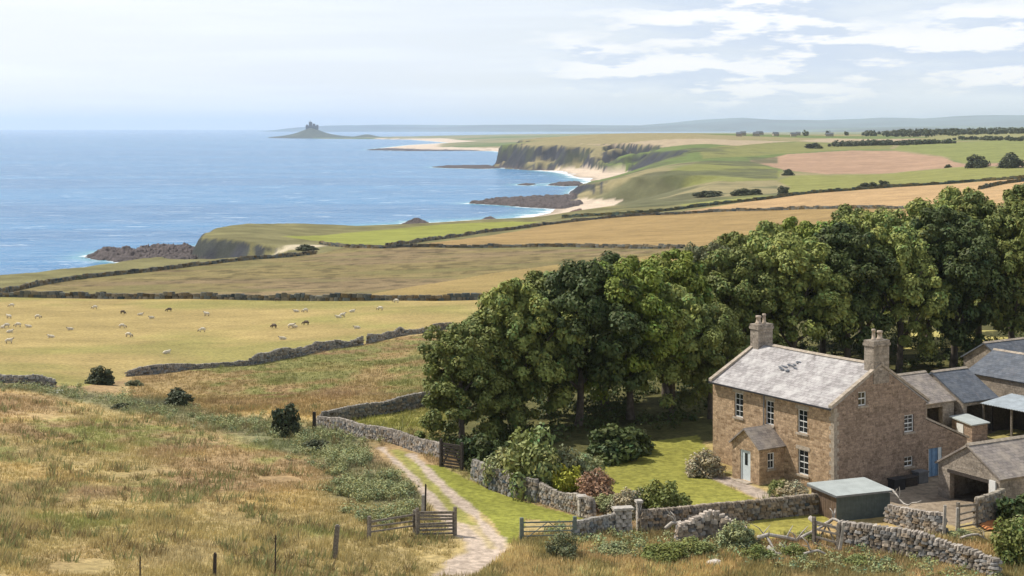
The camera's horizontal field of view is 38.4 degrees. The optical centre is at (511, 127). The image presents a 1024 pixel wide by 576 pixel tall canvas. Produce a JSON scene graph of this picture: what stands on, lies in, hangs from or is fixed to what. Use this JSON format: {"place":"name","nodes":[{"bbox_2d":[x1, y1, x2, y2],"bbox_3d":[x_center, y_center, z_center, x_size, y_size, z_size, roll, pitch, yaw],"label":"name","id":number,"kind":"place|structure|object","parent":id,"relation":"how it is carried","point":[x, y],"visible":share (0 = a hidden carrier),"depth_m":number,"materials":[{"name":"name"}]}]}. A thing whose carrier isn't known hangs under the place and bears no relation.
{"place":"outdoors","nodes":[
{"label":"outdoors","id":0,"kind":"place"},
{"bbox_2d":[0,130,735,274],"bbox_3d":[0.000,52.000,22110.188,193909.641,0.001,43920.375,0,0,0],"label":"sea","id":1,"kind":"structure","parent":0,"point":[71,199],"depth_m":1331.21,"materials":[{"name":"liquid"}]},
{"bbox_2d":[469,193,582,208],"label":"rock ledge","id":2,"kind":"object","parent":1,"relation":"in","point":[548,201],"visible":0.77,"depth_m":1001.17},
{"bbox_2d":[0,128,1023,575],"bbox_3d":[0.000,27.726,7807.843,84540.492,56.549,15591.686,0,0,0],"label":"ground","id":3,"kind":"structure","parent":0,"point":[630,172],"depth_m":306.98,"materials":[{"name":"plant"}]},
{"bbox_2d":[0,374,56,387],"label":"dry stone wall","id":4,"kind":"structure","parent":3,"relation":"on","point":[36,378],"depth_m":150.97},
{"bbox_2d":[84,365,114,385],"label":"bush","id":5,"kind":"object","parent":3,"relation":"on","point":[99,376],"visible":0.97,"depth_m":157.78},
{"bbox_2d":[85,242,196,261],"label":"rock ledge","id":6,"kind":"object","parent":3,"relation":"on","point":[184,250],"visible":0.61,"depth_m":583.57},
{"bbox_2d":[0,250,317,292],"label":"field wall","id":7,"kind":"structure","parent":3,"relation":"on","point":[8,289],"depth_m":428.20,"materials":[{"name":"stone"}]},
{"bbox_2d":[163,387,195,405],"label":"bush","id":8,"kind":"object","parent":3,"relation":"on","point":[177,396],"visible":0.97,"depth_m":140.90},
{"bbox_2d":[124,360,248,376],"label":"dry stone wall","id":9,"kind":"structure","parent":3,"relation":"on","point":[153,369],"depth_m":177.06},
{"bbox_2d":[0,380,421,528],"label":"scrub foliage","id":10,"kind":"object","parent":3,"relation":"on","point":[348,453],"visible":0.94,"depth_m":107.34,"materials":[{"name":"green plant"}]},
{"bbox_2d":[0,290,482,300],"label":"field wall","id":11,"kind":"structure","parent":3,"relation":"on","point":[284,296],"depth_m":314.00,"materials":[{"name":"stone"}]},
{"bbox_2d":[270,402,300,437],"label":"bush","id":12,"kind":"object","parent":3,"relation":"on","point":[286,419],"visible":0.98,"depth_m":121.45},
{"bbox_2d":[247,336,364,365],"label":"dry stone wall","id":13,"kind":"structure","parent":3,"relation":"on","point":[278,354],"depth_m":195.55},
{"bbox_2d":[319,391,429,419],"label":"dry stone wall","id":14,"kind":"structure","parent":3,"relation":"on","point":[412,401],"depth_m":130.81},
{"bbox_2d":[316,416,444,457],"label":"dry stone wall","id":15,"kind":"structure","parent":3,"relation":"on","point":[406,440],"depth_m":116.28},
{"bbox_2d":[367,509,414,538],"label":"rail fence","id":16,"kind":"object","parent":3,"relation":"on","point":[369,526],"visible":0.9,"depth_m":83.79,"materials":[{"name":"brown wood"}]},
{"bbox_2d":[366,322,451,343],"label":"dry stone wall","id":17,"kind":"structure","parent":3,"relation":"on","point":[396,332],"depth_m":219.46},
{"bbox_2d":[415,507,456,534],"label":"hurdle gate","id":18,"kind":"structure","parent":3,"relation":"on","point":[436,524],"depth_m":85.22,"materials":[{"name":"grey wood"}]},
{"bbox_2d":[439,439,463,470],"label":"field gate","id":19,"kind":"structure","parent":3,"relation":"on","point":[453,447],"depth_m":104.61,"materials":[{"name":"brown wood"}]},
{"bbox_2d":[414,321,527,448],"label":"broadleaf tree","id":20,"kind":"object","parent":3,"relation":"on","point":[469,352],"visible":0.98,"depth_m":112.68,"materials":[{"name":"green plant"}]},
{"bbox_2d":[455,432,491,468],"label":"bush","id":21,"kind":"object","parent":3,"relation":"on","point":[470,452],"visible":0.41,"depth_m":105.30,"materials":[{"name":"green plant"}]},
{"bbox_2d":[469,435,510,471],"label":"bush","id":22,"kind":"object","parent":3,"relation":"on","point":[486,447],"visible":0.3,"depth_m":103.18,"materials":[{"name":"green plant"}]},
{"bbox_2d":[443,292,549,436],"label":"broadleaf tree","id":23,"kind":"object","parent":3,"relation":"on","point":[474,318],"visible":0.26,"depth_m":115.41,"materials":[{"name":"green plant"}]},
{"bbox_2d":[319,241,684,248],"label":"field wall","id":24,"kind":"structure","parent":3,"relation":"on","point":[594,245],"depth_m":509.30,"materials":[{"name":"stone"}]},
{"bbox_2d":[480,446,524,485],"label":"bush","id":25,"kind":"object","parent":3,"relation":"on","point":[493,464],"visible":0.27,"depth_m":98.14,"materials":[{"name":"green plant"}]},
{"bbox_2d":[470,459,541,502],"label":"dry stone wall","id":26,"kind":"structure","parent":3,"relation":"on","point":[499,484],"depth_m":97.13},
{"bbox_2d":[0,330,1019,575],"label":"dry grass","id":27,"kind":"structure","parent":3,"relation":"on","point":[136,518],"depth_m":93.90,"materials":[{"name":"plant"}]},
{"bbox_2d":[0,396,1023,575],"bbox_3d":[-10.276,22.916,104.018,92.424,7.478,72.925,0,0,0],"label":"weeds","id":28,"kind":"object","parent":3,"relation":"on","point":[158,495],"visible":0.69,"depth_m":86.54,"materials":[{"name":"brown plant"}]},
{"bbox_2d":[469,277,589,432],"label":"broadleaf tree","id":29,"kind":"object","parent":3,"relation":"on","point":[534,305],"visible":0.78,"depth_m":116.12,"materials":[{"name":"green plant"}]},
{"bbox_2d":[500,422,561,500],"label":"bush","id":30,"kind":"object","parent":3,"relation":"on","point":[539,463],"visible":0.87,"depth_m":95.63,"materials":[{"name":"green plant"}]},
{"bbox_2d":[519,516,576,538],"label":"field gate","id":31,"kind":"structure","parent":3,"relation":"on","point":[573,526],"depth_m":84.50,"materials":[{"name":"grey wood"}]},
{"bbox_2d":[521,270,595,414],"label":"broadleaf tree","id":32,"kind":"object","parent":3,"relation":"on","point":[536,279],"visible":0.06,"depth_m":124.61,"materials":[{"name":"green plant"}]},
{"bbox_2d":[544,531,578,560],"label":"bush","id":33,"kind":"object","parent":3,"relation":"on","point":[562,546],"visible":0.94,"depth_m":80.87,"materials":[{"name":"green plant"}]},
{"bbox_2d":[536,482,595,518],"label":"dry stone wall","id":34,"kind":"structure","parent":3,"relation":"on","point":[547,495],"depth_m":91.79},
{"bbox_2d":[551,463,585,492],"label":"bush","id":35,"kind":"object","parent":3,"relation":"on","point":[566,481],"visible":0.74,"depth_m":94.60,"materials":[{"name":"green plant"}]},
{"bbox_2d":[552,443,591,478],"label":"bush","id":36,"kind":"object","parent":3,"relation":"on","point":[568,460],"visible":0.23,"depth_m":96.71,"materials":[{"name":"green plant"}]},
{"bbox_2d":[526,259,654,426],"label":"broadleaf tree","id":37,"kind":"object","parent":3,"relation":"on","point":[575,289],"visible":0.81,"depth_m":117.13,"materials":[{"name":"green plant"}]},
{"bbox_2d":[576,452,604,477],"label":"bush","id":38,"kind":"object","parent":3,"relation":"on","point":[593,464],"visible":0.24,"depth_m":99.70,"materials":[{"name":"green plant"}]},
{"bbox_2d":[571,513,617,536],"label":"dry stone wall","id":39,"kind":"structure","parent":3,"relation":"on","point":[589,525],"depth_m":85.73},
{"bbox_2d":[575,467,614,498],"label":"bush","id":40,"kind":"object","parent":3,"relation":"on","point":[593,485],"visible":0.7,"depth_m":93.63,"materials":[{"name":"red plant"}]},
{"bbox_2d":[593,493,614,514],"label":"bush","id":41,"kind":"object","parent":3,"relation":"on","point":[603,503],"visible":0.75,"depth_m":91.34,"materials":[{"name":"green plant"}]},
{"bbox_2d":[572,250,640,405],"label":"broadleaf tree","id":42,"kind":"object","parent":3,"relation":"on","point":[611,258],"visible":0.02,"depth_m":128.60,"materials":[{"name":"green plant"}]},
{"bbox_2d":[598,540,632,555],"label":"bush","id":43,"kind":"object","parent":3,"relation":"on","point":[616,547],"visible":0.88,"depth_m":81.67,"materials":[{"name":"green plant"}]},
{"bbox_2d":[582,423,649,466],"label":"bush","id":44,"kind":"object","parent":3,"relation":"on","point":[608,448],"visible":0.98,"depth_m":105.88,"materials":[{"name":"green plant"}]},
{"bbox_2d":[611,505,633,533],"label":"gate pier","id":45,"kind":"structure","parent":3,"relation":"on","point":[623,519],"depth_m":86.61,"materials":[{"name":"stone"}]},
{"bbox_2d":[604,487,644,519],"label":"bush","id":46,"kind":"object","parent":3,"relation":"on","point":[626,496],"visible":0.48,"depth_m":90.64,"materials":[{"name":"beige plant"}]},
{"bbox_2d":[572,254,691,419],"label":"broadleaf tree","id":47,"kind":"object","parent":3,"relation":"on","point":[645,305],"visible":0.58,"depth_m":118.81,"materials":[{"name":"green plant"}]},
{"bbox_2d":[613,426,655,455],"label":"bush","id":48,"kind":"object","parent":3,"relation":"on","point":[641,437],"visible":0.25,"depth_m":108.15,"materials":[{"name":"green plant"}]},
{"bbox_2d":[385,205,928,244],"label":"field wall","id":49,"kind":"structure","parent":3,"relation":"on","point":[429,238],"depth_m":667.17,"materials":[{"name":"stone"}]},
{"bbox_2d":[633,479,692,508],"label":"bush","id":50,"kind":"object","parent":3,"relation":"on","point":[654,496],"visible":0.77,"depth_m":90.01,"materials":[{"name":"green plant"}]},
{"bbox_2d":[639,542,689,564],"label":"bush","id":51,"kind":"object","parent":3,"relation":"on","point":[666,552],"visible":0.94,"depth_m":80.61,"materials":[{"name":"green plant"}]},
{"bbox_2d":[627,282,721,418],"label":"broadleaf tree","id":52,"kind":"object","parent":3,"relation":"on","point":[690,323],"visible":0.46,"depth_m":119.22,"materials":[{"name":"green plant"}]},
{"bbox_2d":[634,248,714,395],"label":"broadleaf tree","id":53,"kind":"object","parent":3,"relation":"on","point":[682,269],"visible":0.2,"depth_m":131.28,"materials":[{"name":"green plant"}]},
{"bbox_2d":[675,535,717,557],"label":"bush","id":54,"kind":"object","parent":3,"relation":"on","point":[696,547],"visible":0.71,"depth_m":81.86,"materials":[{"name":"green plant"}]},
{"bbox_2d":[685,448,725,478],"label":"bush","id":55,"kind":"object","parent":3,"relation":"on","point":[704,463],"visible":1,"depth_m":101.20,"materials":[{"name":"beige plant"}]},
{"bbox_2d":[685,241,730,317],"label":"broadleaf tree","id":56,"kind":"object","parent":3,"relation":"on","point":[700,253],"visible":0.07,"depth_m":147.33,"materials":[{"name":"green plant"}]},
{"bbox_2d":[674,509,746,541],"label":"dry stone wall","id":57,"kind":"structure","parent":3,"relation":"on","point":[705,523],"depth_m":85.03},
{"bbox_2d":[675,302,749,418],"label":"broadleaf tree","id":58,"kind":"object","parent":3,"relation":"on","point":[725,319],"visible":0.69,"depth_m":119.94,"materials":[{"name":"green plant"}]},
{"bbox_2d":[638,493,818,530],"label":"dry stone wall","id":59,"kind":"structure","parent":3,"relation":"on","point":[775,507],"depth_m":89.81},
{"bbox_2d":[438,327,1023,444],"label":"woodland undergrowth","id":60,"kind":"object","parent":3,"relation":"on","point":[613,414],"visible":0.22,"depth_m":124.92,"materials":[{"name":"green plant"}]},
{"bbox_2d":[703,231,769,361],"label":"broadleaf tree","id":61,"kind":"object","parent":3,"relation":"on","point":[737,238],"visible":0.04,"depth_m":151.14,"materials":[{"name":"green plant"}]},
{"bbox_2d":[714,518,760,548],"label":"bush","id":62,"kind":"object","parent":3,"relation":"on","point":[734,533],"visible":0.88,"depth_m":83.23,"materials":[{"name":"green plant"}]},
{"bbox_2d":[462,528,1023,575],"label":"bank grass","id":63,"kind":"structure","parent":3,"relation":"on","point":[523,549],"depth_m":79.80,"materials":[{"name":"plant"}]},
{"bbox_2d":[701,246,788,347],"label":"broadleaf tree","id":64,"kind":"object","parent":3,"relation":"on","point":[737,274],"visible":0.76,"depth_m":136.59,"materials":[{"name":"green plant"}]},
{"bbox_2d":[740,542,778,561],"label":"bush","id":65,"kind":"object","parent":3,"relation":"on","point":[754,552],"visible":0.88,"depth_m":81.11,"materials":[{"name":"green plant"}]},
{"bbox_2d":[542,519,1002,575],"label":"undergrowth","id":66,"kind":"object","parent":3,"relation":"on","point":[873,555],"visible":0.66,"depth_m":81.28,"materials":[{"name":"green plant"}]},
{"bbox_2d":[748,220,809,346],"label":"broadleaf tree","id":67,"kind":"object","parent":3,"relation":"on","point":[767,229],"visible":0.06,"depth_m":154.71,"materials":[{"name":"green plant"}]},
{"bbox_2d":[561,175,1023,217],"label":"field wall","id":68,"kind":"structure","parent":3,"relation":"on","point":[779,196],"depth_m":755.31,"materials":[{"name":"stone"}]},
{"bbox_2d":[775,479,809,496],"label":"bush","id":69,"kind":"object","parent":3,"relation":"on","point":[793,489],"visible":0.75,"depth_m":95.03,"materials":[{"name":"beige plant"}]},
{"bbox_2d":[777,542,810,558],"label":"bush","id":70,"kind":"object","parent":3,"relation":"on","point":[795,549],"visible":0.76,"depth_m":81.72,"materials":[{"name":"green plant"}]},
{"bbox_2d":[757,524,831,541],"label":"fallen branch","id":71,"kind":"object","parent":3,"relation":"on","point":[762,536],"visible":0.89,"depth_m":84.33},
{"bbox_2d":[737,229,859,348],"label":"broadleaf tree","id":72,"kind":"object","parent":3,"relation":"on","point":[801,266],"visible":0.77,"depth_m":138.40,"materials":[{"name":"green plant"}]},
{"bbox_2d":[795,220,855,353],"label":"broadleaf tree","id":73,"kind":"object","parent":3,"relation":"on","point":[804,229],"visible":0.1,"depth_m":157.39,"materials":[{"name":"green plant"}]},
{"bbox_2d":[812,517,840,549],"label":"field gate","id":74,"kind":"structure","parent":3,"relation":"on","point":[815,529],"depth_m":83.71,"materials":[{"name":"grey wood"}]},
{"bbox_2d":[708,314,969,488],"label":"farmhouse","id":75,"kind":"object","parent":3,"relation":"on","point":[790,414],"visible":0.99,"depth_m":99.54,"materials":[{"name":"stone"}]},
{"bbox_2d":[732,389,744,420],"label":"window","id":76,"kind":"structure","parent":75,"relation":"in","point":[738,393],"depth_m":104.06,"materials":[{"name":"white paint"}]},
{"bbox_2d":[764,396,774,427],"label":"window","id":77,"kind":"structure","parent":75,"relation":"in","point":[770,401],"depth_m":101.33,"materials":[{"name":"white paint"}]},
{"bbox_2d":[795,404,808,436],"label":"window","id":78,"kind":"structure","parent":75,"relation":"in","point":[802,410],"depth_m":98.60,"materials":[{"name":"white paint"}]},
{"bbox_2d":[796,444,809,478],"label":"window","id":79,"kind":"structure","parent":75,"relation":"in","point":[803,451],"depth_m":98.52,"materials":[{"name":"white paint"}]},
{"bbox_2d":[802,221,899,357],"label":"broadleaf tree","id":80,"kind":"object","parent":3,"relation":"on","point":[855,260],"visible":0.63,"depth_m":140.76,"materials":[{"name":"green plant"}]},
{"bbox_2d":[807,477,894,520],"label":"garden shed","id":81,"kind":"structure","parent":3,"relation":"on","point":[849,499],"depth_m":90.66,"materials":[{"name":"grey wood"}]},
{"bbox_2d":[820,203,889,332],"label":"broadleaf tree","id":82,"kind":"object","parent":3,"relation":"on","point":[844,210],"visible":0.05,"depth_m":170.78,"materials":[{"name":"green plant"}]},
{"bbox_2d":[828,139,920,146],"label":"hedgerow foliage","id":83,"kind":"object","parent":3,"relation":"on","point":[867,142],"visible":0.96,"depth_m":1601.92,"materials":[{"name":"green plant"}]},
{"bbox_2d":[838,208,916,337],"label":"broadleaf tree","id":84,"kind":"object","parent":3,"relation":"on","point":[866,221],"visible":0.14,"depth_m":157.96,"materials":[{"name":"green plant"}]},
{"bbox_2d":[887,476,905,490],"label":"storage box","id":85,"kind":"object","parent":3,"relation":"on","point":[896,482],"visible":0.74,"depth_m":97.47,"materials":[{"name":"black plastic"}]},
{"bbox_2d":[855,225,958,371],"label":"broadleaf tree","id":86,"kind":"object","parent":3,"relation":"on","point":[900,244],"visible":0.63,"depth_m":143.23,"materials":[{"name":"green plant"}]},
{"bbox_2d":[802,127,1023,137],"bbox_3d":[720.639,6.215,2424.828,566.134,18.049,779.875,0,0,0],"label":"wood foliage","id":87,"kind":"object","parent":3,"relation":"on","point":[916,132],"visible":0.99,"depth_m":2225.99,"materials":[{"name":"green plant"}]},
{"bbox_2d":[883,504,948,535],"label":"dry stone wall","id":88,"kind":"structure","parent":3,"relation":"on","point":[912,518],"depth_m":87.87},
{"bbox_2d":[835,520,1002,575],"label":"dry stone wall","id":89,"kind":"structure","parent":3,"relation":"on","point":[875,536],"depth_m":81.58,"materials":[{"name":"stone"}]},
{"bbox_2d":[897,370,956,428],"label":"byre","id":90,"kind":"structure","parent":3,"relation":"on","point":[940,407],"depth_m":116.05,"materials":[{"name":"beige stone"}]},
{"bbox_2d":[893,197,976,338],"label":"broadleaf tree","id":91,"kind":"object","parent":3,"relation":"on","point":[914,207],"visible":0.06,"depth_m":161.38,"materials":[{"name":"green plant"}]},
{"bbox_2d":[909,205,1012,367],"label":"broadleaf tree","id":92,"kind":"object","parent":3,"relation":"on","point":[956,248],"visible":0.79,"depth_m":144.40,"materials":[{"name":"green plant"}]},
{"bbox_2d":[929,366,997,429],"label":"byre","id":93,"kind":"structure","parent":3,"relation":"on","point":[967,389],"depth_m":117.53,"materials":[{"name":"grey stone"}]},
{"bbox_2d":[933,185,994,219],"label":"broadleaf tree","id":94,"kind":"object","parent":3,"relation":"on","point":[948,193],"visible":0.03,"depth_m":178.29,"materials":[{"name":"green plant"}]},
{"bbox_2d":[956,499,978,527],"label":"field gate","id":95,"kind":"structure","parent":3,"relation":"on","point":[976,510],"depth_m":88.52,"materials":[{"name":"grey wood"}]},
{"bbox_2d":[949,413,989,441],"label":"stone store","id":96,"kind":"structure","parent":3,"relation":"on","point":[974,428],"depth_m":113.01,"materials":[{"name":"brown stone"}]},
{"bbox_2d":[965,154,990,167],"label":"tree","id":97,"kind":"object","parent":3,"relation":"on","point":[976,161],"visible":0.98,"depth_m":973.65,"materials":[{"name":"green plant"}]},
{"bbox_2d":[935,435,1023,500],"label":"stone garage","id":98,"kind":"structure","parent":3,"relation":"on","point":[991,465],"depth_m":93.86,"materials":[{"name":"beige stone"}]},
{"bbox_2d":[950,190,1008,339],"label":"broadleaf tree","id":99,"kind":"object","parent":3,"relation":"on","point":[974,206],"visible":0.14,"depth_m":162.28,"materials":[{"name":"green plant"}]},
{"bbox_2d":[952,135,1023,140],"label":"hedgerow foliage","id":100,"kind":"object","parent":3,"relation":"on","point":[1000,138],"visible":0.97,"depth_m":1679.04,"materials":[{"name":"green plant"}]},
{"bbox_2d":[972,488,1005,526],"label":"dry stone wall","id":101,"kind":"structure","parent":3,"relation":"on","point":[987,508],"depth_m":89.57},
{"bbox_2d":[960,199,1023,338],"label":"broadleaf tree","id":102,"kind":"object","parent":3,"relation":"on","point":[1006,232],"visible":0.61,"depth_m":147.40,"materials":[{"name":"green plant"}]},
{"bbox_2d":[960,337,1023,368],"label":"stone barn","id":103,"kind":"structure","parent":3,"relation":"on","point":[972,357],"depth_m":135.93,"materials":[{"name":"brown stone"}]},
{"bbox_2d":[969,348,1023,396],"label":"stone barn","id":104,"kind":"structure","parent":3,"relation":"on","point":[998,372],"depth_m":122.22,"materials":[{"name":"grey stone"}]},
{"bbox_2d":[980,393,1023,436],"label":"cart shed","id":105,"kind":"structure","parent":3,"relation":"on","point":[1008,411],"depth_m":116.68,"materials":[{"name":"grey metal"}]},
{"bbox_2d":[989,514,1023,566],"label":"bush","id":106,"kind":"object","parent":3,"relation":"on","point":[1008,544],"visible":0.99,"depth_m":81.14,"materials":[{"name":"green plant"}]},
{"bbox_2d":[993,493,1023,523],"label":"bush","id":107,"kind":"object","parent":3,"relation":"on","point":[1009,507],"visible":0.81,"depth_m":89.07,"materials":[{"name":"green plant"}]},
{"bbox_2d":[995,152,1023,167],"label":"tree","id":108,"kind":"object","parent":3,"relation":"on","point":[1009,160],"visible":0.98,"depth_m":952.29,"materials":[{"name":"green plant"}]},
{"bbox_2d":[1001,183,1023,205],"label":"broadleaf tree","id":109,"kind":"object","parent":3,"relation":"on","point":[1016,192],"visible":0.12,"depth_m":178.07,"materials":[{"name":"green plant"}]},
{"bbox_2d":[0,0,1023,129],"label":"sky","id":110,"kind":"structure","parent":0,"point":[65,64],"materials":[{"name":"white"}]},
{"bbox_2d":[259,115,1023,131],"bbox_3d":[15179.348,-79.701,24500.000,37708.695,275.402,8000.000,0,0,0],"label":"hills","id":111,"kind":"structure","parent":0,"point":[735,125],"depth_m":21784.79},
{"bbox_2d":[776,126,1023,131],"bbox_3d":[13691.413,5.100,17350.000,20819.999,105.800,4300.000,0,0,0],"label":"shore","id":112,"kind":"structure","parent":0,"point":[879,129],"depth_m":16522.84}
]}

